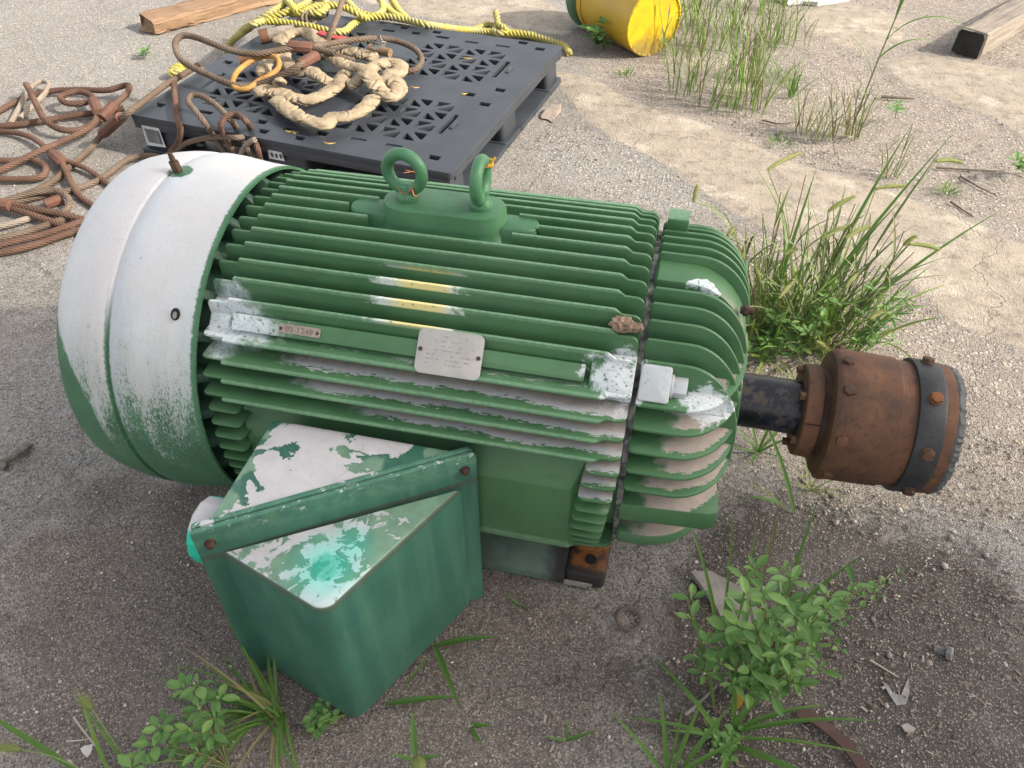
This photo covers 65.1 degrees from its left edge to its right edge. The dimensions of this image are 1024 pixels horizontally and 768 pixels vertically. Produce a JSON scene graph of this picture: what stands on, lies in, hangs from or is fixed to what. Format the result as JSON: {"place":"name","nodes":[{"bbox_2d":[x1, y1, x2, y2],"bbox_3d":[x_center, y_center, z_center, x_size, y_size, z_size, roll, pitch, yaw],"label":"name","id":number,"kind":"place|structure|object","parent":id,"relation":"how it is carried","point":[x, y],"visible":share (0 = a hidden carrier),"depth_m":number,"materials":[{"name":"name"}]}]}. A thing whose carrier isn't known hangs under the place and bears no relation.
{"place":"outdoors","nodes":[
{"label":"outdoors","id":0,"kind":"place"},
{"bbox_2d":[411,754,426,767],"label":"foxtail grass","id":1,"kind":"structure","parent":0,"point":[418,761],"depth_m":1.00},
{"bbox_2d":[0,0,1023,767],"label":"ground","id":2,"kind":"structure","parent":0,"point":[976,306],"depth_m":1.45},
{"bbox_2d":[0,441,32,470],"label":"loose bolt","id":3,"kind":"object","parent":2,"relation":"on","point":[20,450],"visible":1,"depth_m":1.52,"materials":[{"name":"grey metal"}]},
{"bbox_2d":[0,156,49,182],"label":"wire rope","id":4,"kind":"object","parent":2,"relation":"on","point":[44,173],"visible":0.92,"depth_m":2.29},
{"bbox_2d":[0,213,50,229],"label":"wire rope","id":5,"kind":"object","parent":2,"relation":"on","point":[15,222],"visible":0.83,"depth_m":2.12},
{"bbox_2d":[8,78,51,122],"bbox_3d":[-1.605,-0.935,2.650,0.081,0.038,0.292,2,43,2],"label":"wire rope","id":6,"kind":"object","parent":2,"relation":"on","point":[16,114],"visible":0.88,"depth_m":2.65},
{"bbox_2d":[0,216,69,240],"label":"wire rope","id":7,"kind":"object","parent":2,"relation":"on","point":[32,229],"visible":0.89,"depth_m":2.09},
{"bbox_2d":[5,187,73,211],"bbox_3d":[-1.299,-0.499,2.185,0.227,0.038,0.102,5,43,6],"label":"wire rope","id":8,"kind":"object","parent":2,"relation":"on","point":[54,201],"visible":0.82,"depth_m":2.19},
{"bbox_2d":[0,226,79,255],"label":"wire rope","id":9,"kind":"object","parent":2,"relation":"on","point":[37,243],"visible":0.84,"depth_m":2.04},
{"bbox_2d":[0,742,79,767],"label":"foxtail grass","id":10,"kind":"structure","parent":2,"relation":"on","point":[5,748],"depth_m":1.07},
{"bbox_2d":[0,198,83,234],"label":"wire rope","id":11,"kind":"object","parent":2,"relation":"on","point":[23,209],"visible":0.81,"depth_m":2.13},
{"bbox_2d":[0,217,84,248],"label":"wire rope","id":12,"kind":"object","parent":2,"relation":"on","point":[34,236],"visible":0.9,"depth_m":2.06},
{"bbox_2d":[0,113,99,173],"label":"wire rope","id":13,"kind":"object","parent":2,"relation":"on","point":[85,130],"visible":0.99,"depth_m":2.39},
{"bbox_2d":[0,128,109,207],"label":"wire rope","id":14,"kind":"object","parent":2,"relation":"on","point":[58,158],"visible":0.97,"depth_m":2.32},
{"bbox_2d":[23,81,101,133],"bbox_3d":[-1.441,-0.907,2.593,0.188,0.051,0.389,-24,48,-23],"label":"wire rope","id":15,"kind":"object","parent":2,"relation":"on","point":[92,101],"visible":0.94,"depth_m":2.58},
{"bbox_2d":[0,105,124,128],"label":"wire rope","id":16,"kind":"object","parent":2,"relation":"on","point":[38,121],"visible":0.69,"depth_m":2.57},
{"bbox_2d":[0,688,128,767],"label":"grass tuft","id":17,"kind":"object","parent":2,"relation":"on","point":[41,747],"visible":0.89,"depth_m":1.11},
{"bbox_2d":[0,82,132,123],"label":"wire rope","id":18,"kind":"object","parent":2,"relation":"on","point":[107,111],"visible":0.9,"depth_m":2.65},
{"bbox_2d":[15,153,160,202],"bbox_3d":[-1.223,-0.580,2.283,0.495,0.020,0.091,-30,51,-28],"label":"wire rope","id":19,"kind":"object","parent":2,"relation":"on","point":[111,171],"visible":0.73,"depth_m":2.29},
{"bbox_2d":[74,694,131,765],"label":"foxtail grass","id":20,"kind":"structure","parent":2,"relation":"on","point":[85,702],"depth_m":1.08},
{"bbox_2d":[26,62,200,190],"bbox_3d":[-1.209,-0.749,2.365,0.170,0.158,0.748,33,53,31],"label":"wire rope","id":21,"kind":"object","parent":2,"relation":"on","point":[112,124],"visible":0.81,"depth_m":2.37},
{"bbox_2d":[117,672,239,767],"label":"leafy weed","id":22,"kind":"object","parent":2,"relation":"on","point":[162,734],"visible":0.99,"depth_m":1.07,"materials":[{"name":"green plant"}]},
{"bbox_2d":[138,0,282,34],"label":"timber","id":23,"kind":"object","parent":2,"relation":"on","point":[159,20],"visible":0.99,"depth_m":3.21,"materials":[{"name":"beige wood"}]},
{"bbox_2d":[158,613,298,767],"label":"grass tuft","id":24,"kind":"object","parent":2,"relation":"on","point":[272,709],"visible":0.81,"depth_m":1.14,"materials":[{"name":"plant"}]},
{"bbox_2d":[301,697,339,738],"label":"creeping weed","id":25,"kind":"object","parent":2,"relation":"on","point":[313,719],"visible":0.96,"depth_m":1.14,"materials":[{"name":"green plant"}]},
{"bbox_2d":[131,14,561,185],"bbox_3d":[-0.471,-0.920,2.563,1.024,0.130,0.938,14,45,15],"label":"plastic pallet","id":26,"kind":"object","parent":2,"relation":"on","point":[462,103],"visible":0.69,"depth_m":2.38,"materials":[{"name":"plastic"}]},
{"bbox_2d":[165,80,183,153],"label":"wire rope","id":27,"kind":"object","parent":26,"relation":"on","point":[177,119],"visible":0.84,"depth_m":2.31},
{"bbox_2d":[169,134,244,152],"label":"wire rope","id":28,"kind":"object","parent":26,"relation":"on","point":[185,143],"visible":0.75,"depth_m":2.26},
{"bbox_2d":[185,92,255,157],"bbox_3d":[-0.830,-0.714,2.276,0.271,0.151,0.109,24,48,24],"label":"wire rope","id":29,"kind":"object","parent":26,"relation":"on","point":[204,121],"visible":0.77,"depth_m":2.24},
{"bbox_2d":[218,111,262,159],"bbox_3d":[-0.762,-0.686,2.239,0.099,0.145,0.133,-14,45,-14],"label":"wire rope","id":30,"kind":"object","parent":26,"relation":"on","point":[225,117],"visible":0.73,"depth_m":2.21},
{"bbox_2d":[238,137,256,154],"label":"wire rope","id":31,"kind":"object","parent":26,"relation":"on","point":[247,143],"visible":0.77,"depth_m":2.22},
{"bbox_2d":[230,54,281,92],"bbox_3d":[-0.775,-0.942,2.422,0.126,0.056,0.186,20,47,21],"label":"steel link","id":32,"kind":"object","parent":26,"relation":"on","point":[246,64],"visible":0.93,"depth_m":2.42,"materials":[{"name":"yellow paint"}]},
{"bbox_2d":[258,24,294,44],"bbox_3d":[-0.785,-1.172,2.686,0.123,0.054,0.047,-11,44,-11],"label":"wooden peg","id":33,"kind":"object","parent":26,"relation":"on","point":[266,36],"visible":0.74,"depth_m":2.67,"materials":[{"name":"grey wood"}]},
{"bbox_2d":[172,0,424,87],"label":"wire rope","id":34,"kind":"object","parent":26,"relation":"on","point":[312,50],"visible":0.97,"depth_m":2.46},
{"bbox_2d":[252,27,408,129],"bbox_3d":[-0.597,-0.970,2.456,0.448,0.067,0.685,-30,51,-28],"label":"rope","id":35,"kind":"object","parent":26,"relation":"on","point":[389,85],"visible":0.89,"depth_m":2.37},
{"bbox_2d":[168,0,572,76],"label":"yellow rope","id":36,"kind":"object","parent":26,"relation":"on","point":[273,15],"visible":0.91,"depth_m":2.83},
{"bbox_2d":[297,8,328,23],"bbox_3d":[-0.690,-1.286,2.797,0.120,0.052,0.057,-18,46,-18],"label":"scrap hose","id":37,"kind":"object","parent":36,"relation":"in","point":[307,18],"visible":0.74,"depth_m":2.79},
{"bbox_2d":[367,43,392,56],"bbox_3d":[-0.427,-1.079,2.593,0.080,0.032,0.030,18,46,19],"label":"wooden peg","id":38,"kind":"object","parent":26,"relation":"on","point":[385,51],"visible":0.62,"depth_m":2.58,"materials":[{"name":"beige wood"}]},
{"bbox_2d":[319,695,458,723],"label":"grass tuft","id":39,"kind":"object","parent":2,"relation":"on","point":[407,700],"visible":0.67,"depth_m":1.16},
{"bbox_2d":[393,710,439,760],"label":"grass tuft","id":40,"kind":"object","parent":2,"relation":"on","point":[413,742],"visible":0.85,"depth_m":1.06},
{"bbox_2d":[405,636,498,707],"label":"grass tuft","id":41,"kind":"object","parent":2,"relation":"on","point":[441,662],"visible":1,"depth_m":1.22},
{"bbox_2d":[470,722,492,745],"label":"grass tuft","id":42,"kind":"object","parent":2,"relation":"on","point":[473,731],"visible":1,"depth_m":1.15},
{"bbox_2d":[57,147,966,716],"bbox_3d":[-0.006,0.015,1.189,1.274,0.642,0.775,9,44,9],"label":"electric motor","id":43,"kind":"object","parent":2,"relation":"on","point":[389,413],"visible":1,"depth_m":1.09,"materials":[{"name":"green paint"}]},
{"bbox_2d":[608,315,643,333],"bbox_3d":[0.143,-0.074,1.007,0.044,0.022,0.025,9,44,9],"label":"mud nest","id":44,"kind":"object","parent":43,"relation":"on","point":[621,324],"visible":1,"depth_m":1.00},
{"bbox_2d":[0,0,1023,767],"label":"grit","id":45,"kind":"object","parent":2,"relation":"on","point":[480,618],"visible":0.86,"depth_m":1.28,"materials":[{"name":"gravel"}]},
{"bbox_2d":[541,103,560,122],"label":"dry leaf","id":46,"kind":"object","parent":2,"relation":"on","point":[551,112],"visible":1,"depth_m":2.60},
{"bbox_2d":[546,721,597,741],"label":"grass tuft","id":47,"kind":"object","parent":2,"relation":"on","point":[573,737],"visible":1,"depth_m":1.13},
{"bbox_2d":[441,550,729,765],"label":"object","id":48,"kind":"object","parent":2,"relation":"on","point":[561,677],"visible":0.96,"depth_m":1.20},
{"bbox_2d":[578,16,613,50],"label":"leafy weed","id":49,"kind":"object","parent":2,"relation":"on","point":[597,37],"visible":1,"depth_m":2.96,"materials":[{"name":"green plant"}]},
{"bbox_2d":[566,0,681,56],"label":"bucket","id":50,"kind":"object","parent":2,"relation":"on","point":[634,26],"visible":0.93,"depth_m":2.91,"materials":[{"name":"yellow plastic"}]},
{"bbox_2d":[615,606,643,631],"bbox_3d":[0.186,0.373,1.274,0.046,0.004,0.046,9,44,9],"label":"washer","id":51,"kind":"object","parent":2,"relation":"on","point":[638,626],"visible":1,"depth_m":1.27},
{"bbox_2d":[612,690,750,767],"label":"grass tuft","id":52,"kind":"object","parent":2,"relation":"on","point":[695,750],"visible":1,"depth_m":1.09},
{"bbox_2d":[655,0,707,62],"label":"grass tuft","id":53,"kind":"object","parent":2,"relation":"on","point":[664,34],"visible":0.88,"depth_m":2.91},
{"bbox_2d":[658,14,728,97],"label":"grass tuft","id":54,"kind":"object","parent":2,"relation":"on","point":[693,76],"visible":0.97,"depth_m":2.67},
{"bbox_2d":[679,0,719,25],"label":"grass tuft","id":55,"kind":"object","parent":2,"relation":"on","point":[684,7],"visible":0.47,"depth_m":3.17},
{"bbox_2d":[682,0,754,57],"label":"grass tuft","id":56,"kind":"object","parent":2,"relation":"on","point":[702,27],"visible":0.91,"depth_m":2.96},
{"bbox_2d":[690,571,757,629],"bbox_3d":[0.350,0.344,1.298,0.065,0.012,0.125,-17,46,-17],"label":"board scrap","id":57,"kind":"object","parent":2,"relation":"on","point":[718,584],"visible":0.52,"depth_m":1.30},
{"bbox_2d":[704,718,743,761],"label":"creeping weed","id":58,"kind":"object","parent":2,"relation":"on","point":[727,734],"visible":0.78,"depth_m":1.12,"materials":[{"name":"green plant"}]},
{"bbox_2d":[687,9,766,115],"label":"grass tuft","id":59,"kind":"object","parent":2,"relation":"on","point":[721,92],"visible":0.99,"depth_m":2.56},
{"bbox_2d":[716,0,768,35],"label":"grass tuft","id":60,"kind":"object","parent":2,"relation":"on","point":[733,15],"visible":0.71,"depth_m":3.10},
{"bbox_2d":[627,582,871,767],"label":"grass tuft","id":61,"kind":"object","parent":2,"relation":"on","point":[737,721],"visible":0.84,"depth_m":1.12,"materials":[{"name":"plant"}]},
{"bbox_2d":[746,266,765,333],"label":"foxtail grass","id":62,"kind":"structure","parent":2,"relation":"on","point":[757,274],"depth_m":1.62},
{"bbox_2d":[712,0,801,117],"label":"grass tuft","id":63,"kind":"object","parent":2,"relation":"on","point":[759,82],"visible":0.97,"depth_m":2.56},
{"bbox_2d":[733,428,783,464],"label":"grass tuft","id":64,"kind":"object","parent":2,"relation":"on","point":[760,448],"visible":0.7,"depth_m":1.53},
{"bbox_2d":[708,0,814,86],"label":"grass tuft","id":65,"kind":"object","parent":2,"relation":"on","point":[757,53],"visible":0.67,"depth_m":2.73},
{"bbox_2d":[727,13,805,105],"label":"grass tuft","id":66,"kind":"object","parent":2,"relation":"on","point":[766,99],"visible":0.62,"depth_m":2.62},
{"bbox_2d":[669,554,874,716],"bbox_3d":[0.380,0.340,1.107,0.301,0.281,0.177,-4,43,-4],"label":"leafy weed","id":67,"kind":"object","parent":2,"relation":"on","point":[756,659],"visible":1,"depth_m":1.08,"materials":[{"name":"green plant"}]},
{"bbox_2d":[741,150,802,343],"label":"foxtail grass","id":68,"kind":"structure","parent":2,"relation":"on","point":[780,161],"depth_m":1.71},
{"bbox_2d":[748,246,797,329],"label":"foxtail grass","id":69,"kind":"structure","parent":2,"relation":"on","point":[791,251],"depth_m":1.62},
{"bbox_2d":[745,430,807,514],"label":"grass tuft","id":70,"kind":"object","parent":2,"relation":"on","point":[785,475],"visible":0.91,"depth_m":1.41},
{"bbox_2d":[692,499,867,632],"bbox_3d":[0.420,0.265,1.216,0.284,0.241,0.127,-7,44,-7],"label":"grass tuft","id":71,"kind":"object","parent":2,"relation":"on","point":[807,596],"visible":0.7,"depth_m":1.23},
{"bbox_2d":[758,0,806,51],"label":"grass tuft","id":72,"kind":"object","parent":2,"relation":"on","point":[777,33],"visible":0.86,"depth_m":2.97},
{"bbox_2d":[756,54,815,86],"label":"grass tuft","id":73,"kind":"object","parent":2,"relation":"on","point":[778,72],"visible":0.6,"depth_m":2.81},
{"bbox_2d":[718,175,865,360],"bbox_3d":[0.556,-0.272,1.738,0.451,0.310,0.349,9,44,9],"label":"grass tuft","id":74,"kind":"object","parent":2,"relation":"on","point":[774,276],"visible":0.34,"depth_m":1.74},
{"bbox_2d":[748,293,841,362],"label":"leafy weed","id":75,"kind":"object","parent":2,"relation":"on","point":[767,336],"visible":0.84,"depth_m":1.65,"materials":[{"name":"green plant"}]},
{"bbox_2d":[769,0,820,46],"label":"grass tuft","id":76,"kind":"object","parent":2,"relation":"on","point":[795,31],"visible":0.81,"depth_m":3.02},
{"bbox_2d":[770,57,833,97],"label":"grass tuft","id":77,"kind":"object","parent":2,"relation":"on","point":[791,85],"visible":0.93,"depth_m":2.68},
{"bbox_2d":[738,212,870,379],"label":"grass tuft","id":78,"kind":"object","parent":2,"relation":"on","point":[794,309],"visible":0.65,"depth_m":1.64,"materials":[{"name":"plant"}]},
{"bbox_2d":[763,223,848,327],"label":"foxtail grass","id":79,"kind":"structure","parent":2,"relation":"on","point":[825,236],"depth_m":1.59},
{"bbox_2d":[731,222,882,378],"bbox_3d":[0.494,-0.185,1.644,0.451,0.311,0.480,28,50,27],"label":"grass tuft","id":80,"kind":"object","parent":2,"relation":"on","point":[756,288],"visible":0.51,"depth_m":1.67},
{"bbox_2d":[771,457,843,498],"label":"grass tuft","id":81,"kind":"object","parent":2,"relation":"on","point":[810,488],"visible":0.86,"depth_m":1.46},
{"bbox_2d":[783,83,835,135],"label":"grass tuft","id":82,"kind":"object","parent":2,"relation":"on","point":[795,121],"visible":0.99,"depth_m":2.48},
{"bbox_2d":[779,0,849,5],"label":"white sheet","id":83,"kind":"object","parent":2,"relation":"on","point":[821,2],"visible":0.93,"depth_m":3.37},
{"bbox_2d":[737,187,898,353],"bbox_3d":[0.679,-0.251,1.701,0.428,0.330,0.414,-11,44,-11],"label":"grass tuft","id":84,"kind":"object","parent":2,"relation":"on","point":[835,253],"visible":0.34,"depth_m":1.75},
{"bbox_2d":[793,88,854,142],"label":"grass tuft","id":85,"kind":"object","parent":2,"relation":"on","point":[816,130],"visible":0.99,"depth_m":2.44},
{"bbox_2d":[778,224,872,345],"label":"foxtail grass","id":86,"kind":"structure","parent":2,"relation":"on","point":[857,230],"depth_m":1.61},
{"bbox_2d":[751,211,907,356],"bbox_3d":[0.662,-0.201,1.676,0.368,0.290,0.487,22,47,22],"label":"grass tuft","id":87,"kind":"object","parent":2,"relation":"on","point":[819,287],"visible":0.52,"depth_m":1.72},
{"bbox_2d":[796,706,870,767],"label":"rusty strip","id":88,"kind":"object","parent":2,"relation":"on","point":[836,736],"visible":0.88,"depth_m":1.13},
{"bbox_2d":[803,269,870,332],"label":"foxtail grass","id":89,"kind":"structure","parent":2,"relation":"on","point":[851,279],"depth_m":1.60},
{"bbox_2d":[812,85,863,140],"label":"grass tuft","id":90,"kind":"object","parent":2,"relation":"on","point":[834,126],"visible":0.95,"depth_m":2.44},
{"bbox_2d":[752,223,932,364],"bbox_3d":[0.690,-0.170,1.669,0.378,0.255,0.403,4,43,5],"label":"grass tuft","id":91,"kind":"object","parent":2,"relation":"on","point":[836,327],"visible":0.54,"depth_m":1.71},
{"bbox_2d":[797,567,904,652],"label":"creeping weed","id":92,"kind":"object","parent":2,"relation":"on","point":[844,605],"visible":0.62,"depth_m":1.27,"materials":[{"name":"green plant"}]},
{"bbox_2d":[681,568,1023,767],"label":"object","id":93,"kind":"object","parent":2,"relation":"on","point":[919,573],"visible":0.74,"depth_m":1.20,"materials":[{"name":"gravel"}]},
{"bbox_2d":[810,181,904,339],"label":"foxtail grass","id":94,"kind":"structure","parent":2,"relation":"on","point":[893,185],"depth_m":1.68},
{"bbox_2d":[774,213,948,356],"bbox_3d":[0.763,-0.213,1.695,0.322,0.280,0.320,22,47,22],"label":"grass tuft","id":95,"kind":"object","parent":2,"relation":"on","point":[885,333],"visible":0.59,"depth_m":1.70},
{"bbox_2d":[843,82,887,140],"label":"grass tuft","id":96,"kind":"object","parent":2,"relation":"on","point":[858,133],"visible":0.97,"depth_m":2.44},
{"bbox_2d":[835,73,900,138],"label":"grass tuft","id":97,"kind":"object","parent":2,"relation":"on","point":[849,120],"visible":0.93,"depth_m":2.44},
{"bbox_2d":[757,126,1004,351],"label":"long grass","id":98,"kind":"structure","parent":2,"relation":"on","point":[852,253],"depth_m":1.68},
{"bbox_2d":[840,305,924,341],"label":"foxtail grass","id":99,"kind":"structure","parent":2,"relation":"on","point":[878,313],"depth_m":1.58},
{"bbox_2d":[837,233,931,341],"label":"foxtail grass","id":100,"kind":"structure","parent":2,"relation":"on","point":[909,240],"depth_m":1.61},
{"bbox_2d":[846,281,923,351],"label":"leafy weed","id":101,"kind":"object","parent":2,"relation":"on","point":[867,335],"visible":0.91,"depth_m":1.67,"materials":[{"name":"green plant"}]},
{"bbox_2d":[881,679,908,705],"bbox_3d":[0.575,0.455,1.185,0.042,0.002,0.039,-5,43,-5],"label":"torn plastic","id":102,"kind":"object","parent":2,"relation":"on","point":[898,700],"visible":1,"depth_m":1.18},
{"bbox_2d":[829,150,965,327],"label":"foxtail grass","id":103,"kind":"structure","parent":2,"relation":"on","point":[953,160],"depth_m":1.68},
{"bbox_2d":[879,124,926,179],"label":"grass tuft","id":104,"kind":"object","parent":2,"relation":"on","point":[899,167],"visible":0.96,"depth_m":2.26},
{"bbox_2d":[934,645,953,659],"bbox_3d":[0.661,0.409,1.226,0.028,0.023,0.021,25,49,25],"label":"loose bolt","id":105,"kind":"object","parent":2,"relation":"on","point":[948,652],"visible":1,"depth_m":1.22,"materials":[{"name":"metal"}]},
{"bbox_2d":[933,176,971,196],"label":"grass tuft","id":106,"kind":"object","parent":2,"relation":"on","point":[946,188],"visible":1,"depth_m":2.23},
{"bbox_2d":[951,0,1023,58],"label":"timber","id":107,"kind":"object","parent":2,"relation":"on","point":[993,30],"visible":1,"depth_m":2.97,"materials":[{"name":"grey wood"}]},
{"bbox_2d":[1005,150,1023,172],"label":"leafy weed","id":108,"kind":"object","parent":2,"relation":"on","point":[1020,164],"visible":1,"depth_m":2.26,"materials":[{"name":"green plant"}]},
{"bbox_2d":[685,184,748,252],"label":"foxtail grass","id":109,"kind":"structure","parent":0,"point":[695,193],"depth_m":1.73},
{"bbox_2d":[726,226,778,286],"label":"foxtail grass","id":110,"kind":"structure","parent":0,"point":[731,230],"depth_m":1.66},
{"bbox_2d":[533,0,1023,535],"bbox_3d":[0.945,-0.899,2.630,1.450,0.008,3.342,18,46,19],"label":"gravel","id":111,"kind":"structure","parent":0,"point":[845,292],"depth_m":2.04,"materials":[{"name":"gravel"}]},
{"bbox_2d":[750,281,832,337],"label":"foxtail grass","id":112,"kind":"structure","parent":0,"point":[788,286],"depth_m":1.60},
{"bbox_2d":[787,320,829,357],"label":"foxtail grass","id":113,"kind":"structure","parent":0,"point":[821,344],"depth_m":1.60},
{"bbox_2d":[787,194,856,322],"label":"foxtail grass","id":114,"kind":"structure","parent":0,"point":[840,203],"depth_m":1.65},
{"bbox_2d":[731,111,1023,758],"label":"gravel","id":115,"kind":"structure","parent":0,"point":[945,567],"depth_m":1.39,"materials":[{"name":"gravel"}]},
{"bbox_2d":[832,241,944,340],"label":"foxtail grass","id":116,"kind":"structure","parent":0,"point":[922,244],"depth_m":1.61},
{"bbox_2d":[850,0,963,123],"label":"reed grass","id":117,"kind":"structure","parent":0,"point":[897,12],"depth_m":2.40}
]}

